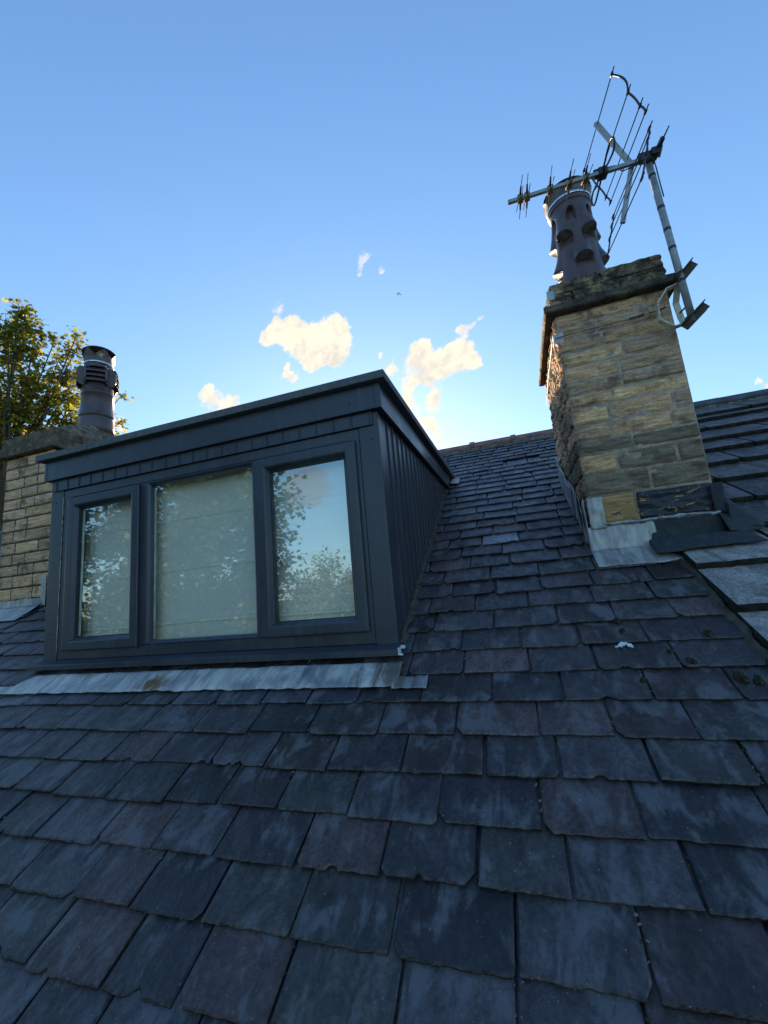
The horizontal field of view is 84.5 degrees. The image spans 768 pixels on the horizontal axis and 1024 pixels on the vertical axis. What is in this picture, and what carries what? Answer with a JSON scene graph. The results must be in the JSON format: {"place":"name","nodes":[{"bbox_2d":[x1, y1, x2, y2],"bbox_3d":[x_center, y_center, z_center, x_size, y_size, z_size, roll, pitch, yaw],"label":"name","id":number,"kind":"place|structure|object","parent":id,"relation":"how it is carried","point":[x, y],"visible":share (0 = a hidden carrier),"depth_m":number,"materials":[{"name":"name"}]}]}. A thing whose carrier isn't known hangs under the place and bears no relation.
{"place":"outdoors","nodes":[
{"label":"outdoors","id":0,"kind":"place"},
{"bbox_2d":[0,531,44,633],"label":"flashing","id":1,"kind":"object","parent":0,"point":[4,625],"depth_m":3.64,"materials":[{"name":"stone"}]},
{"bbox_2d":[0,424,116,620],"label":"chimney","id":2,"kind":"object","parent":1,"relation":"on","point":[24,553],"visible":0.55,"depth_m":4.03,"materials":[{"name":"stone"}]},
{"bbox_2d":[76,345,118,434],"bbox_3d":[-3.217,-1.361,4.752,0.411,1.059,0.411,-8,-11,17],"label":"chimney pot","id":3,"kind":"object","parent":2,"relation":"on","point":[97,382],"visible":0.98,"depth_m":4.64,"materials":[{"name":"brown ceramic"}]},
{"bbox_2d":[0,429,767,1023],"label":"slate roof","id":4,"kind":"structure","parent":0,"point":[452,765],"depth_m":1.29,"materials":[{"name":"stone"}]},
{"bbox_2d":[0,369,459,694],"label":"dormer","id":5,"kind":"object","parent":4,"relation":"on","point":[368,429],"visible":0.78,"depth_m":2.39,"materials":[{"name":"paint"}]},
{"bbox_2d":[57,428,376,659],"bbox_3d":[-1.106,0.252,2.510,2.172,1.118,0.056,-8,-11,17],"label":"window frame","id":6,"kind":"structure","parent":5,"relation":"in","point":[149,482],"depth_m":2.49,"materials":[{"name":"paint"}]},
{"bbox_2d":[81,460,354,639],"bbox_3d":[-1.065,0.234,2.573,2.095,1.020,0.036,-8,-11,17],"label":"window glass","id":7,"kind":"object","parent":5,"relation":"hanging from","point":[205,571],"visible":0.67,"depth_m":2.55,"materials":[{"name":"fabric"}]},
{"bbox_2d":[0,519,767,1021],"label":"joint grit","id":8,"kind":"object","parent":4,"relation":"on","point":[538,789],"visible":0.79,"depth_m":1.23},
{"bbox_2d":[3,526,767,1016],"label":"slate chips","id":9,"kind":"object","parent":4,"relation":"on","point":[507,790],"visible":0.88,"depth_m":1.25,"materials":[{"name":"grey stone"}]},
{"bbox_2d":[613,618,619,623],"bbox_3d":[1.019,0.475,1.848,0.028,0.026,0.041,-8,-11,17],"label":"moss clump","id":10,"kind":"object","parent":4,"relation":"on","point":[616,620],"visible":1,"depth_m":1.84,"materials":[{"name":"green plant"}]},
{"bbox_2d":[619,628,625,633],"bbox_3d":[1.003,0.502,1.780,0.028,0.026,0.038,-8,-11,17],"label":"moss clump","id":11,"kind":"object","parent":4,"relation":"on","point":[621,630],"visible":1,"depth_m":1.77,"materials":[{"name":"plant"}]},
{"bbox_2d":[615,642,633,647],"bbox_3d":[0.966,0.535,1.704,0.065,0.021,0.033,-8,-11,17],"label":"bird dropping","id":12,"kind":"object","parent":4,"relation":"on","point":[621,644],"visible":1,"depth_m":1.70,"materials":[{"name":"white"}]},
{"bbox_2d":[640,676,646,682],"bbox_3d":[0.936,0.606,1.526,0.024,0.021,0.027,-8,-11,17],"label":"moss clump","id":13,"kind":"object","parent":4,"relation":"on","point":[643,679],"visible":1,"depth_m":1.52,"materials":[{"name":"green plant"}]},
{"bbox_2d":[538,254,767,566],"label":"chimney","id":14,"kind":"object","parent":4,"relation":"on","point":[638,485],"visible":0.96,"depth_m":2.50,"materials":[{"name":"stone"}]},
{"bbox_2d":[543,175,609,282],"bbox_3d":[1.452,-2.030,3.199,0.388,1.002,0.385,-8,-11,17],"label":"chimney pot","id":15,"kind":"object","parent":14,"relation":"on","point":[576,250],"visible":0.68,"depth_m":3.10,"materials":[{"name":"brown ceramic"}]},
{"bbox_2d":[546,257,709,397],"bbox_3d":[1.314,-1.146,2.923,0.633,0.496,1.397,-2,-11,-19],"label":"aerial bracket","id":16,"kind":"object","parent":14,"relation":"attached to","point":[699,311],"visible":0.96,"depth_m":2.47,"materials":[{"name":"metal"}]},
{"bbox_2d":[508,66,695,320],"bbox_3d":[1.288,-1.755,2.534,0.854,1.466,0.680,-3,-11,-10],"label":"tv aerial","id":17,"kind":"object","parent":16,"relation":"attached to","point":[647,158],"visible":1,"depth_m":2.57,"materials":[{"name":"grey metal"}]},
{"bbox_2d":[666,648,672,653],"bbox_3d":[1.097,0.534,1.620,0.023,0.020,0.029,-8,-11,17],"label":"moss clump","id":18,"kind":"object","parent":4,"relation":"on","point":[669,650],"visible":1,"depth_m":1.62,"materials":[{"name":"green plant"}]},
{"bbox_2d":[686,657,699,664],"bbox_3d":[1.131,0.549,1.548,0.038,0.031,0.042,-8,-11,17],"label":"moss clump","id":19,"kind":"object","parent":4,"relation":"on","point":[692,661],"visible":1,"depth_m":1.54,"materials":[{"name":"green plant"}]},
{"bbox_2d":[703,629,713,636],"bbox_3d":[1.271,0.476,1.657,0.035,0.031,0.045,-8,-11,17],"label":"moss clump","id":20,"kind":"object","parent":4,"relation":"on","point":[708,633],"visible":1,"depth_m":1.65,"materials":[{"name":"green plant"}]},
{"bbox_2d":[732,670,749,684],"bbox_3d":[1.218,0.563,1.441,0.041,0.042,0.055,-8,-11,17],"label":"moss clump","id":21,"kind":"object","parent":4,"relation":"on","point":[739,676],"visible":1,"depth_m":1.43,"materials":[{"name":"green plant"}]},
{"bbox_2d":[753,675,763,684],"bbox_3d":[1.254,0.563,1.416,0.028,0.027,0.042,-14,-14,40],"label":"moss clump","id":22,"kind":"object","parent":4,"relation":"on","point":[758,680],"visible":1,"depth_m":1.41,"materials":[{"name":"green plant"}]},
{"bbox_2d":[0,0,767,449],"label":"sky","id":23,"kind":"structure","parent":0,"point":[233,201],"materials":[{"name":"blue"}]},
{"label":"ground","id":24,"kind":"structure","parent":0,"visible":0},
{"bbox_2d":[0,297,134,530],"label":"maple tree","id":25,"kind":"object","parent":24,"relation":"on","point":[17,413],"visible":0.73,"depth_m":14.18,"materials":[{"name":"green plant"}]},
{"bbox_2d":[675,389,767,666],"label":"stone slate roof","id":26,"kind":"structure","parent":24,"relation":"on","point":[732,579],"depth_m":2.50,"materials":[{"name":"grey stone"}]}
]}

